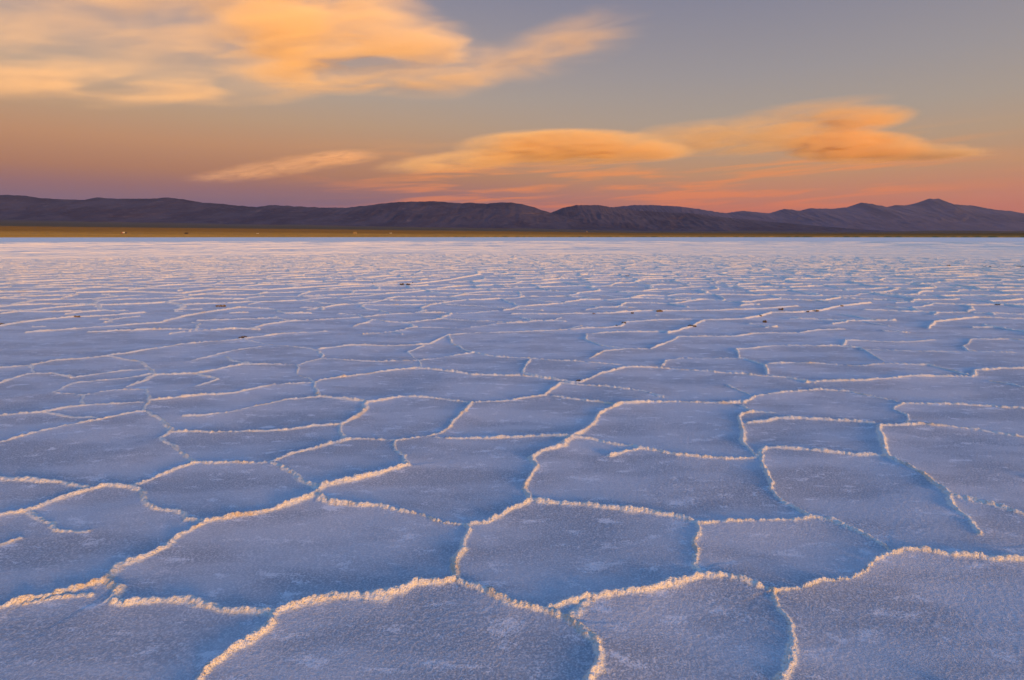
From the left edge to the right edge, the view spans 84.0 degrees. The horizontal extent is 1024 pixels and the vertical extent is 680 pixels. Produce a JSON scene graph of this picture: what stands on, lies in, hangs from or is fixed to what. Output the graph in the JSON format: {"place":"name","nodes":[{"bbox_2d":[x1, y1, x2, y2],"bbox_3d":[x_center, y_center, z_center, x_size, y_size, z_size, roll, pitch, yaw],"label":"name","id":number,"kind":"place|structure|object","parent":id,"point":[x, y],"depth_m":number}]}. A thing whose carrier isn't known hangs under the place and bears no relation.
{"place":"outdoors","nodes":[
{"label":"outdoors","id":0,"kind":"place"},
{"bbox_2d":[0,195,675,230],"bbox_3d":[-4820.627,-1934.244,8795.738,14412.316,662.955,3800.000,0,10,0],"label":"hills","id":1,"kind":"structure","parent":0,"point":[500,215],"depth_m":7893.16},
{"bbox_2d":[0,237,1023,679],"bbox_3d":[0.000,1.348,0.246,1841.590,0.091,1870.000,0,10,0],"label":"salt flat","id":2,"kind":"structure","parent":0,"point":[914,615],"depth_m":3.34},
{"bbox_2d":[0,241,1023,679],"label":"salt ridge","id":3,"kind":"structure","parent":0,"point":[782,253],"depth_m":13.40},
{"bbox_2d":[0,220,1023,237],"bbox_3d":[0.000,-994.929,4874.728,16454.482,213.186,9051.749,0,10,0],"label":"grass plain","id":4,"kind":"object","parent":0,"point":[22,228],"depth_m":1722.55},
{"bbox_2d":[0,0,1023,212],"label":"sky","id":5,"kind":"structure","parent":0,"point":[722,106]},
{"bbox_2d":[615,205,793,223],"bbox_3d":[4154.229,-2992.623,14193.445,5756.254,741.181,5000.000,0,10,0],"label":"hills","id":6,"kind":"structure","parent":0,"point":[668,209],"depth_m":13859.03},
{"bbox_2d":[551,205,900,231],"bbox_3d":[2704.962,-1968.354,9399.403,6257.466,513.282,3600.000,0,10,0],"label":"hills","id":7,"kind":"structure","parent":0,"point":[606,216],"depth_m":8586.16},
{"bbox_2d":[726,198,1023,230],"bbox_3d":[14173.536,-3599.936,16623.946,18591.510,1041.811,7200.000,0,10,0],"label":"mountains","id":8,"kind":"structure","parent":0,"point":[932,214],"depth_m":15163.35}
]}

